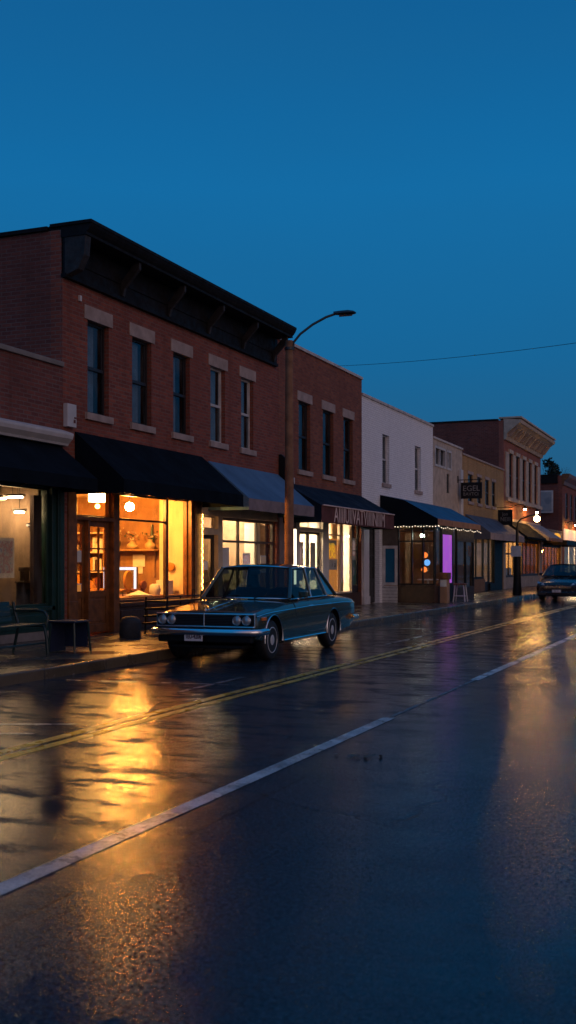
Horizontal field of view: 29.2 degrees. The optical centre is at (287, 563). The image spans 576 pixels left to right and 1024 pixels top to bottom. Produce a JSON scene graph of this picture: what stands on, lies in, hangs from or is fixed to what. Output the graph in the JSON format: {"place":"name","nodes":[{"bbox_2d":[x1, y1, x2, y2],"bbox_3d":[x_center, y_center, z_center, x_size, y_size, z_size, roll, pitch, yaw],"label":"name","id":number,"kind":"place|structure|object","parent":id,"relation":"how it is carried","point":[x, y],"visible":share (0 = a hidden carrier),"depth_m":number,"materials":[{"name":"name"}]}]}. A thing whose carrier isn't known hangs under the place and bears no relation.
{"place":"outdoors","nodes":[
{"label":"outdoors","id":0,"kind":"place"},
{"bbox_2d":[95,577,102,587],"bbox_3d":[-4.376,0.482,25.582,0.083,0.304,0.250,0,0,22],"label":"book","id":1,"kind":"object","parent":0,"point":[100,582],"visible":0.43,"depth_m":25.56,"materials":[{"name":"paper"}]},
{"bbox_2d":[103,567,137,594],"bbox_3d":[-3.759,0.390,24.795,0.880,0.620,0.220,0,0,22],"label":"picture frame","id":2,"kind":"object","parent":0,"point":[133,570],"visible":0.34,"depth_m":24.67,"materials":[{"name":"white"}]},
{"bbox_2d":[125,590,152,595],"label":"papers","id":3,"kind":"object","parent":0,"point":[138,593],"visible":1,"depth_m":23.52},
{"bbox_2d":[0,585,536,672],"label":"sidewalk","id":4,"kind":"structure","parent":0,"point":[102,646],"depth_m":18.39,"materials":[{"name":"concrete"}]},
{"bbox_2d":[0,601,48,653],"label":"bench","id":5,"kind":"object","parent":4,"relation":"on","point":[17,625],"visible":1,"depth_m":16.38,"materials":[{"name":"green metal"}]},
{"bbox_2d":[48,619,91,653],"bbox_3d":[-3.322,1.108,16.784,0.505,0.486,0.475,0,0,22],"label":"table","id":6,"kind":"object","parent":4,"relation":"on","point":[64,633],"visible":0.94,"depth_m":16.90,"materials":[{"name":"black plastic"}]},
{"bbox_2d":[119,616,140,638],"bbox_3d":[-2.859,1.154,20.019,0.400,0.400,0.394,0,0,22],"label":"planter","id":7,"kind":"object","parent":4,"relation":"on","point":[130,627],"visible":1,"depth_m":19.86,"materials":[{"name":"grey stone"}]},
{"bbox_2d":[142,589,202,633],"bbox_3d":[-2.236,0.932,21.602,0.516,0.837,1.600,0,0,22],"label":"bench","id":8,"kind":"object","parent":4,"relation":"on","point":[167,607],"visible":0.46,"depth_m":21.04,"materials":[{"name":"black paint"}]},
{"bbox_2d":[284,310,355,564],"bbox_3d":[0.682,-1.989,23.322,1.517,6.718,0.261,0,0,-2],"label":"street lamp","id":9,"kind":"object","parent":4,"relation":"on","point":[289,493],"visible":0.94,"depth_m":23.25,"materials":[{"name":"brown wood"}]},
{"bbox_2d":[438,573,450,602],"bbox_3d":[5.349,0.837,37.698,0.340,1.034,0.440,0,0,22],"label":"menu stand","id":10,"kind":"object","parent":4,"relation":"on","point":[444,578],"visible":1,"depth_m":37.54,"materials":[{"name":"brown wood"}]},
{"bbox_2d":[452,583,467,601],"bbox_3d":[6.052,1.031,38.783,0.467,0.643,0.445,0,0,22],"label":"stool","id":11,"kind":"object","parent":4,"relation":"on","point":[456,586],"visible":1,"depth_m":38.68,"materials":[{"name":"brown wood"}]},
{"bbox_2d":[511,514,539,595],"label":"street lamp","id":12,"kind":"object","parent":4,"relation":"on","point":[516,555],"visible":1,"depth_m":46.16,"materials":[{"name":"metal"}]},
{"bbox_2d":[0,596,575,1023],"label":"road","id":13,"kind":"structure","parent":0,"point":[422,870],"depth_m":6.06,"materials":[{"name":"asphalt"}]},
{"bbox_2d":[0,724,38,733],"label":"parking line","id":14,"kind":"object","parent":13,"relation":"on","point":[18,724],"visible":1,"depth_m":10.24,"materials":[{"name":"white paint"}]},
{"bbox_2d":[151,563,358,659],"bbox_3d":[-0.387,0.752,18.987,1.940,1.496,5.180,0,0,21],"label":"vintage sedan","id":15,"kind":"object","parent":13,"relation":"on","point":[264,609],"visible":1,"depth_m":17.89,"materials":[{"name":"teal paint"}]},
{"bbox_2d":[80,620,483,691],"bbox_3d":[1.216,1.495,21.147,2.250,0.002,17.270,0,0,22],"label":"parking line","id":16,"kind":"object","parent":13,"relation":"on","point":[243,677],"visible":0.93,"depth_m":13.96,"materials":[{"name":"paint"}]},
{"bbox_2d":[0,634,575,894],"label":"lane line","id":17,"kind":"object","parent":13,"relation":"on","point":[15,882],"visible":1,"depth_m":6.71,"materials":[{"name":"white paint"}]},
{"bbox_2d":[0,605,575,759],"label":"line","id":18,"kind":"object","parent":13,"relation":"on","point":[122,725],"depth_m":11.86,"materials":[{"name":"yellow paint"}]},
{"bbox_2d":[389,680,474,716],"bbox_3d":[1.690,1.496,12.435,0.040,0.001,3.660,0,0,22],"label":"worn lane line","id":19,"kind":"object","parent":13,"relation":"on","point":[430,699],"visible":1,"depth_m":12.12,"materials":[{"name":"white paint"}]},
{"bbox_2d":[537,564,575,600],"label":"car","id":20,"kind":"object","parent":13,"relation":"on","point":[556,581],"visible":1,"depth_m":43.59,"materials":[{"name":"paint"}]},
{"bbox_2d":[0,0,575,476],"label":"sky","id":21,"kind":"structure","parent":0,"point":[408,167],"materials":[{"name":"blue"}]},
{"bbox_2d":[433,436,462,514],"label":"cream building","id":22,"kind":"structure","parent":0,"point":[447,464],"depth_m":46.41,"materials":[{"name":"paint"}]},
{"bbox_2d":[434,445,445,468],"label":"window","id":23,"kind":"structure","parent":22,"relation":"in","point":[437,449],"depth_m":45.23,"materials":[{"name":"beige glass"}]},
{"bbox_2d":[446,450,451,470],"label":"window","id":24,"kind":"structure","parent":22,"relation":"in","point":[448,453],"depth_m":46.58,"materials":[{"name":"grey glass"}]},
{"bbox_2d":[457,476,481,498],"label":"hanging sign","id":25,"kind":"object","parent":22,"relation":"attached to","point":[471,490],"visible":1,"depth_m":47.80,"materials":[{"name":"metal"}]},
{"bbox_2d":[429,416,555,588],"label":"cornice building","id":26,"kind":"structure","parent":0,"point":[516,448],"depth_m":59.71,"materials":[{"name":"brick"}]},
{"bbox_2d":[506,543,521,576],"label":"shop window","id":27,"kind":"structure","parent":26,"relation":"in","point":[508,553],"depth_m":60.40,"materials":[{"name":"brown wood"}]},
{"bbox_2d":[516,457,517,498],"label":"window","id":28,"kind":"structure","parent":26,"relation":"in","point":[516,457],"depth_m":61.23,"materials":[{"name":"black glass"}]},
{"bbox_2d":[509,522,546,541],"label":"awning","id":29,"kind":"object","parent":26,"relation":"attached to","point":[531,534],"visible":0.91,"depth_m":60.67,"materials":[{"name":"black fabric"}]},
{"bbox_2d":[522,541,537,575],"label":"shop window","id":30,"kind":"structure","parent":26,"relation":"in","point":[529,542],"depth_m":65.37,"materials":[{"name":"brown wood"}]},
{"bbox_2d":[527,523,562,541],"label":"awning","id":31,"kind":"object","parent":26,"relation":"attached to","point":[548,535],"visible":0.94,"depth_m":65.55,"materials":[{"name":"fabric"}]},
{"bbox_2d":[541,474,575,563],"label":"dark building","id":32,"kind":"structure","parent":0,"point":[563,487],"depth_m":77.03,"materials":[{"name":"red brick"}]},
{"bbox_2d":[541,490,552,512],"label":"billboard","id":33,"kind":"object","parent":32,"relation":"attached to","point":[547,501],"visible":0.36,"depth_m":76.67,"materials":[{"name":"white paint"}]},
{"label":"ground","id":34,"kind":"structure","parent":0,"visible":0},
{"bbox_2d":[0,343,73,643],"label":"corner shop","id":35,"kind":"structure","parent":34,"relation":"on","point":[30,396],"depth_m":19.55,"materials":[{"name":"red brick"}]},
{"bbox_2d":[0,538,13,577],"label":"window poster","id":36,"kind":"object","parent":35,"relation":"attached to","point":[6,557],"depth_m":18.68,"materials":[{"name":"paper"}]},
{"bbox_2d":[5,487,24,497],"bbox_3d":[-4.808,-1.375,19.466,0.310,0.450,0.160,0,0,22],"label":"ceiling light","id":37,"kind":"object","parent":35,"relation":"hanging from","point":[16,495],"visible":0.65,"depth_m":19.41,"materials":[{"name":"white paint"}]},
{"bbox_2d":[12,488,26,512],"bbox_3d":[-4.756,-1.245,19.553,0.200,0.710,0.160,0,0,22],"label":"ceiling light","id":38,"kind":"object","parent":35,"relation":"hanging from","point":[19,510],"visible":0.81,"depth_m":19.51,"materials":[{"name":"white paint"}]},
{"bbox_2d":[0,483,47,607],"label":"shop window","id":39,"kind":"structure","parent":35,"relation":"in","point":[45,490],"depth_m":19.67,"materials":[{"name":"glass"}]},
{"bbox_2d":[15,567,33,604],"bbox_3d":[-4.667,0.700,19.559,0.200,1.260,0.320,0,0,22],"label":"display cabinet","id":40,"kind":"object","parent":35,"relation":"in","point":[23,591],"visible":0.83,"depth_m":19.46,"materials":[{"name":"wood"}]},
{"bbox_2d":[0,437,97,491],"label":"awning","id":41,"kind":"object","parent":35,"relation":"attached to","point":[23,462],"visible":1,"depth_m":18.55,"materials":[{"name":"black fabric"}]},
{"bbox_2d":[0,219,296,634],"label":"brick building","id":42,"kind":"structure","parent":34,"relation":"on","point":[147,346],"depth_m":23.05,"materials":[{"name":"brick"}]},
{"bbox_2d":[63,403,75,427],"bbox_3d":[-3.975,-2.690,20.135,0.106,0.420,0.290,0,0,22],"label":"wall box","id":43,"kind":"object","parent":42,"relation":"attached to","point":[69,415],"visible":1,"depth_m":20.04,"materials":[{"name":"white paint"}]},
{"bbox_2d":[77,527,103,572],"bbox_3d":[-4.743,0.152,25.732,1.290,2.335,0.350,0,0,22],"label":"bookcase","id":44,"kind":"object","parent":42,"relation":"in","point":[96,552],"visible":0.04,"depth_m":25.36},
{"bbox_2d":[77,575,103,590],"bbox_3d":[-4.535,0.787,24.323,0.700,1.066,0.800,0,0,22],"label":"writing desk","id":45,"kind":"object","parent":42,"relation":"in","point":[93,586],"visible":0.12,"depth_m":24.12,"materials":[{"name":"wood"}]},
{"bbox_2d":[89,493,104,501],"bbox_3d":[-3.852,-1.390,22.348,0.280,0.300,0.260,0,0,22],"label":"lantern","id":46,"kind":"object","parent":42,"relation":"hanging from","point":[97,497],"visible":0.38,"depth_m":22.23,"materials":[{"name":"white glass"}]},
{"bbox_2d":[84,304,113,424],"bbox_3d":[-3.719,-3.775,21.160,0.315,2.150,1.000,0,0,22],"label":"window","id":47,"kind":"structure","parent":42,"relation":"in","point":[97,319],"depth_m":21.31,"materials":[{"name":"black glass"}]},
{"bbox_2d":[90,521,108,632],"bbox_3d":[-3.666,0.260,21.289,0.115,2.140,0.840,0,0,22],"label":"door","id":48,"kind":"structure","parent":42,"relation":"in","point":[99,599],"depth_m":21.42,"materials":[{"name":"brown wood"}]},
{"bbox_2d":[125,496,133,510],"bbox_3d":[-3.368,-1.317,23.479,0.190,0.425,0.190,0,0,22],"label":"pendant lamp","id":49,"kind":"object","parent":42,"relation":"hanging from","point":[129,505],"visible":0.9,"depth_m":23.42,"materials":[{"name":"white glass"}]},
{"bbox_2d":[133,555,142,573],"bbox_3d":[-3.465,0.020,25.461,0.260,0.440,0.005,0,0,22],"label":"notice","id":50,"kind":"object","parent":42,"relation":"attached to","point":[135,563],"visible":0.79,"depth_m":25.47,"materials":[{"name":"white paper"}]},
{"bbox_2d":[120,549,158,575],"bbox_3d":[-3.531,-0.010,25.312,1.210,0.620,0.350,0,0,22],"label":"wall shelf","id":51,"kind":"object","parent":42,"relation":"attached to","point":[153,550],"depth_m":25.18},
{"bbox_2d":[124,531,139,548],"bbox_3d":[-3.570,-0.529,25.286,0.330,0.414,0.433,0,0,22],"label":"flower vase","id":52,"kind":"object","parent":51,"relation":"on","point":[132,544],"visible":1,"depth_m":25.21,"materials":[{"name":"orange ceramic"}]},
{"bbox_2d":[142,531,157,548],"bbox_3d":[-3.126,-0.543,25.111,0.389,0.441,0.420,0,0,1],"label":"flower vase","id":53,"kind":"object","parent":51,"relation":"on","point":[149,544],"visible":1,"depth_m":25.04,"materials":[{"name":"orange ceramic"}]},
{"bbox_2d":[138,555,144,566],"bbox_3d":[-3.371,-0.050,25.401,0.180,0.260,0.005,0,0,22],"label":"notice","id":54,"kind":"object","parent":42,"relation":"attached to","point":[141,560],"visible":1,"depth_m":25.40,"materials":[{"name":"white paper"}]},
{"bbox_2d":[129,322,155,433],"bbox_3d":[-3.089,-3.775,22.701,0.315,2.150,1.030,0,0,22],"label":"window","id":55,"kind":"structure","parent":42,"relation":"in","point":[140,335],"depth_m":22.88,"materials":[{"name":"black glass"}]},
{"bbox_2d":[120,493,166,602],"bbox_3d":[-3.045,-0.311,22.867,0.080,2.198,2.130,0,0,22],"label":"shop window","id":56,"kind":"structure","parent":42,"relation":"in","point":[164,521],"depth_m":23.80,"materials":[{"name":"brown wood"}]},
{"bbox_2d":[120,594,182,599],"bbox_3d":[-3.742,1.010,23.912,1.820,0.620,2.878,0,0,22],"label":"display table","id":57,"kind":"object","parent":42,"relation":"in","point":[124,597],"visible":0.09,"depth_m":23.27,"materials":[{"name":"wood"}]},
{"bbox_2d":[120,571,132,595],"bbox_3d":[-3.579,0.430,23.717,0.390,0.540,0.340,0,0,22],"label":"chair","id":58,"kind":"object","parent":57,"relation":"on","point":[128,580],"visible":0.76,"depth_m":23.59,"materials":[{"name":"wood"}]},
{"bbox_2d":[127,581,146,594],"bbox_3d":[-3.289,0.540,23.976,0.390,0.320,0.260,0,0,22],"label":"chair","id":59,"kind":"object","parent":57,"relation":"on","point":[143,585],"visible":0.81,"depth_m":23.86,"materials":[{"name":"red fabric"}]},
{"bbox_2d":[149,584,160,594],"bbox_3d":[-2.903,0.575,24.088,0.260,0.250,0.253,0,0,22],"label":"pot","id":60,"kind":"object","parent":57,"relation":"on","point":[154,589],"visible":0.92,"depth_m":23.99,"materials":[{"name":"white ceramic"}]},
{"bbox_2d":[156,580,172,594],"bbox_3d":[-2.759,0.540,24.705,0.300,0.320,0.250,0,0,22],"label":"pale box","id":61,"kind":"object","parent":57,"relation":"on","point":[170,586],"visible":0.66,"depth_m":24.60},
{"bbox_2d":[75,432,242,506],"bbox_3d":[-2.462,-1.848,22.564,1.052,1.164,5.190,0,0,22],"label":"awning","id":62,"kind":"object","parent":42,"relation":"attached to","point":[149,471],"visible":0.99,"depth_m":21.71,"materials":[{"name":"black fabric"}]},
{"bbox_2d":[167,498,186,598],"bbox_3d":[-2.461,-0.311,24.297,0.080,2.198,0.920,0,0,22],"label":"shop window","id":63,"kind":"structure","parent":42,"relation":"in","point":[185,501],"depth_m":24.67,"materials":[{"name":"brown wood"}]},
{"bbox_2d":[171,338,193,442],"bbox_3d":[-2.429,-3.775,24.316,0.315,2.150,1.020,0,0,22],"label":"window","id":64,"kind":"structure","parent":42,"relation":"in","point":[181,351],"depth_m":24.54,"materials":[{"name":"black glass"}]},
{"bbox_2d":[203,567,209,600],"bbox_3d":[-1.966,0.710,28.891,0.540,1.220,1.040,0,0,22],"label":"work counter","id":65,"kind":"object","parent":42,"relation":"in","point":[206,578],"visible":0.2,"depth_m":28.61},
{"bbox_2d":[203,535,215,581],"bbox_3d":[-1.891,0.335,25.631,0.115,1.990,0.820,0,0,22],"label":"door","id":66,"kind":"structure","parent":42,"relation":"in","point":[211,537],"depth_m":25.94,"materials":[{"name":"brown glass"}]},
{"bbox_2d":[208,353,228,449],"bbox_3d":[-1.740,-3.775,26.001,0.315,2.150,1.020,0,0,22],"label":"window","id":67,"kind":"structure","parent":42,"relation":"in","point":[217,364],"depth_m":26.18,"materials":[{"name":"beige stone"}]},
{"bbox_2d":[223,547,228,566],"bbox_3d":[-1.506,-0.065,26.597,0.009,0.630,0.400,0,0,22],"label":"window notice","id":68,"kind":"object","parent":42,"relation":"attached to","point":[225,556],"depth_m":26.59,"materials":[{"name":"white paper"}]},
{"bbox_2d":[243,553,249,564],"bbox_3d":[-1.043,0.075,27.731,0.009,0.650,0.450,0,0,22],"label":"window notice","id":69,"kind":"object","parent":42,"relation":"attached to","point":[246,558],"depth_m":27.72,"materials":[{"name":"white paper"}]},
{"bbox_2d":[239,365,256,455],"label":"window","id":70,"kind":"structure","parent":42,"relation":"in","point":[247,375],"depth_m":27.78,"materials":[{"name":"beige stone"}]},
{"bbox_2d":[223,517,273,564],"bbox_3d":[-1.040,-0.191,27.773,0.080,1.818,3.290,0,0,22],"label":"shop window","id":71,"kind":"structure","parent":42,"relation":"in","point":[255,542],"depth_m":28.25,"materials":[{"name":"black glass"}]},
{"bbox_2d":[244,523,259,563],"bbox_3d":[-0.945,0.135,29.143,0.300,2.370,0.340,0,0,22],"label":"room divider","id":72,"kind":"object","parent":42,"relation":"in","point":[248,534],"visible":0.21,"depth_m":29.01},
{"bbox_2d":[208,461,313,517],"bbox_3d":[-0.577,-1.783,27.178,1.052,1.154,4.160,0,0,22],"label":"awning","id":73,"kind":"object","parent":42,"relation":"attached to","point":[260,491],"visible":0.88,"depth_m":26.60,"materials":[{"name":"blue fabric"}]},
{"bbox_2d":[0,593,538,686],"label":"kerb","id":74,"kind":"structure","parent":34,"relation":"on","point":[42,673],"depth_m":16.26,"materials":[{"name":"concrete"}]},
{"bbox_2d":[278,339,362,604],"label":"brick building","id":75,"kind":"structure","parent":34,"relation":"on","point":[327,424],"depth_m":32.88,"materials":[{"name":"brick"}]},
{"bbox_2d":[279,454,284,479],"bbox_3d":[-0.041,-2.476,29.347,0.419,0.848,0.100,0,0,22],"label":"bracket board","id":76,"kind":"object","parent":75,"relation":"attached to","point":[281,466],"visible":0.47,"depth_m":29.35,"materials":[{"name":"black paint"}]},
{"bbox_2d":[294,529,295,564],"bbox_3d":[0.180,-0.175,30.304,0.041,1.550,0.200,0,0,22],"label":"strip light","id":77,"kind":"object","parent":75,"relation":"attached to","point":[294,546],"visible":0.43,"depth_m":30.28,"materials":[{"name":"white paint"}]},
{"bbox_2d":[300,542,302,565],"bbox_3d":[0.351,-0.050,31.261,0.009,1.100,0.420,0,0,22],"label":"door poster","id":78,"kind":"object","parent":75,"relation":"attached to","point":[301,553],"depth_m":31.33,"materials":[{"name":"white paper"}]},
{"bbox_2d":[300,531,307,566],"bbox_3d":[0.407,0.215,31.254,0.115,2.230,0.890,0,0,22],"label":"door","id":79,"kind":"structure","parent":75,"relation":"in","point":[301,532],"depth_m":31.62,"materials":[{"name":"beige glass"}]},
{"bbox_2d":[297,390,312,476],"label":"window","id":80,"kind":"structure","parent":75,"relation":"in","point":[304,399],"depth_m":31.53,"materials":[{"name":"beige stone"}]},
{"bbox_2d":[310,542,315,567],"bbox_3d":[0.726,-0.050,32.177,0.009,1.100,0.420,0,0,22],"label":"door poster","id":81,"kind":"object","parent":75,"relation":"attached to","point":[312,554],"depth_m":32.21,"materials":[{"name":"white paper"}]},
{"bbox_2d":[308,532,318,567],"bbox_3d":[0.757,0.215,32.110,0.115,2.230,0.880,0,0,22],"label":"door","id":82,"kind":"structure","parent":75,"relation":"in","point":[311,533],"depth_m":32.46,"materials":[{"name":"black wood"}]},
{"bbox_2d":[321,400,335,481],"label":"window","id":83,"kind":"structure","parent":75,"relation":"in","point":[327,407],"depth_m":33.28,"materials":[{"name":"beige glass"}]},
{"bbox_2d":[329,538,336,590],"bbox_3d":[1.315,0.055,33.621,0.016,1.610,1.140,0,0,22],"label":"shop poster","id":84,"kind":"object","parent":75,"relation":"attached to","point":[333,563],"visible":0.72,"depth_m":33.81,"materials":[{"name":"orange paper"}]},
{"bbox_2d":[329,524,339,593],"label":"shop window","id":85,"kind":"structure","parent":75,"relation":"in","point":[338,525],"depth_m":34.15,"materials":[{"name":"black glass"}]},
{"bbox_2d":[330,523,342,591],"bbox_3d":[1.544,-0.170,34.835,0.060,2.140,1.060,0,0,22],"label":"window frame","id":86,"kind":"object","parent":75,"relation":"in","point":[333,528],"visible":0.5,"depth_m":35.15,"materials":[{"name":"wood"}]},
{"bbox_2d":[283,484,394,529],"bbox_3d":[1.639,-1.628,32.441,1.171,1.104,6.600,0,0,22],"label":"awning","id":87,"kind":"object","parent":75,"relation":"attached to","point":[330,506],"visible":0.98,"depth_m":31.67,"materials":[{"name":"black fabric"}]},
{"bbox_2d":[340,524,351,592],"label":"shop window","id":88,"kind":"structure","parent":75,"relation":"in","point":[350,526],"depth_m":35.18,"materials":[{"name":"black glass"}]},
{"bbox_2d":[342,408,354,485],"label":"window","id":89,"kind":"structure","parent":75,"relation":"in","point":[348,415],"depth_m":35.00,"materials":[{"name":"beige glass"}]},
{"bbox_2d":[353,560,355,584],"bbox_3d":[2.118,0.300,35.573,0.005,0.800,0.460,0,0,22],"label":"green sheet","id":90,"kind":"object","parent":75,"relation":"attached to","point":[354,575],"visible":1,"depth_m":35.64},
{"bbox_2d":[353,538,355,559],"bbox_3d":[2.114,-0.450,35.574,0.009,0.700,0.420,0,0,22],"label":"door poster","id":91,"kind":"object","parent":75,"relation":"attached to","point":[354,548],"depth_m":35.64,"materials":[{"name":"white paper"}]},
{"bbox_2d":[352,525,357,592],"bbox_3d":[2.164,0.035,35.554,0.115,2.590,0.620,0,0,22],"label":"door","id":92,"kind":"structure","parent":75,"relation":"in","point":[354,587],"depth_m":35.79,"materials":[{"name":"black glass"}]},
{"bbox_2d":[345,343,573,365],"bbox_3d":[7.479,-5.075,21.736,0.012,1.962,27.291,0,0,-27],"label":"overhead wire","id":93,"kind":"object","parent":75,"relation":"attached to","point":[465,356],"visible":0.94,"depth_m":27.48,"materials":[{"name":"black paint"}]},
{"bbox_2d":[362,393,473,604],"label":"white building","id":94,"kind":"structure","parent":34,"relation":"on","point":[397,452],"depth_m":38.76,"materials":[{"name":"paint"}]},
{"bbox_2d":[369,530,374,602],"bbox_3d":[2.740,0.035,37.122,0.115,2.590,1.200,0,0,22],"label":"door","id":95,"kind":"structure","parent":94,"relation":"in","point":[371,580],"depth_m":37.60,"materials":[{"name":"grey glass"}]},
{"bbox_2d":[382,435,386,483],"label":"window","id":96,"kind":"structure","parent":94,"relation":"in","point":[385,437],"depth_m":38.68,"materials":[{"name":"white glass"}]},
{"bbox_2d":[382,546,397,584],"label":"side window","id":97,"kind":"structure","parent":94,"relation":"in","point":[389,554],"depth_m":37.83,"materials":[{"name":"teal glass"}]},
{"bbox_2d":[415,447,417,490],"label":"window","id":98,"kind":"structure","parent":94,"relation":"in","point":[416,448],"depth_m":42.52,"materials":[{"name":"white glass"}]},
{"bbox_2d":[398,525,434,584],"bbox_3d":[4.358,-0.270,37.498,1.295,2.016,0.080,0,0,22],"label":"bay window","id":99,"kind":"structure","parent":94,"relation":"in","point":[422,540],"depth_m":37.45,"materials":[{"name":"black paint"}]},
{"bbox_2d":[380,495,480,530],"bbox_3d":[5.319,-1.803,40.309,2.031,1.054,6.550,0,0,22],"label":"awning","id":100,"kind":"object","parent":94,"relation":"attached to","point":[407,512],"visible":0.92,"depth_m":37.52,"materials":[{"name":"black fabric"}]},
{"bbox_2d":[462,453,504,591],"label":"tan building","id":101,"kind":"structure","parent":34,"relation":"on","point":[488,564],"depth_m":54.43,"materials":[{"name":"brick"}]},
{"bbox_2d":[467,470,473,504],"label":"window","id":102,"kind":"structure","parent":101,"relation":"in","point":[469,473],"depth_m":50.42,"materials":[{"name":"beige glass"}]},
{"bbox_2d":[474,539,482,578],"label":"shop window","id":103,"kind":"structure","parent":101,"relation":"in","point":[475,577],"depth_m":52.30,"materials":[{"name":"black paint"}]},
{"bbox_2d":[483,539,489,589],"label":"door","id":104,"kind":"structure","parent":101,"relation":"in","point":[488,567],"depth_m":54.42,"materials":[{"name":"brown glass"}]},
{"bbox_2d":[485,476,490,508],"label":"window","id":105,"kind":"structure","parent":101,"relation":"in","point":[487,479],"depth_m":54.07,"materials":[{"name":"beige glass"}]},
{"bbox_2d":[489,539,492,582],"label":"shop window","id":106,"kind":"structure","parent":101,"relation":"in","point":[489,539],"depth_m":55.37,"materials":[{"name":"black paint"}]},
{"bbox_2d":[491,479,496,509],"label":"window","id":107,"kind":"structure","parent":101,"relation":"in","point":[493,480],"depth_m":55.33,"materials":[{"name":"beige glass"}]},
{"bbox_2d":[465,514,523,542],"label":"awning","id":108,"kind":"object","parent":101,"relation":"attached to","point":[494,529],"visible":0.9,"depth_m":51.56,"materials":[{"name":"grey fabric"}]},
{"bbox_2d":[496,504,512,524],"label":"hanging sign","id":109,"kind":"object","parent":101,"relation":"attached to","point":[505,517],"visible":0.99,"depth_m":55.44,"materials":[{"name":"metal"}]},
{"bbox_2d":[541,529,562,578],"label":"shop","id":110,"kind":"structure","parent":34,"relation":"on","point":[551,554],"depth_m":75.75,"materials":[{"name":"beige paint"}]},
{"bbox_2d":[542,544,559,577],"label":"shop window","id":111,"kind":"structure","parent":110,"relation":"in","point":[551,546],"depth_m":72.59,"materials":[{"name":"brown wood"}]},
{"bbox_2d":[543,540,575,546],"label":"awning","id":112,"kind":"object","parent":110,"relation":"attached to","point":[567,543],"visible":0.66,"depth_m":69.02,"materials":[{"name":"fabric"}]},
{"bbox_2d":[542,457,561,474],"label":"tree","id":113,"kind":"object","parent":34,"relation":"on","point":[549,463],"visible":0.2,"depth_m":108.06,"materials":[{"name":"green plant"}]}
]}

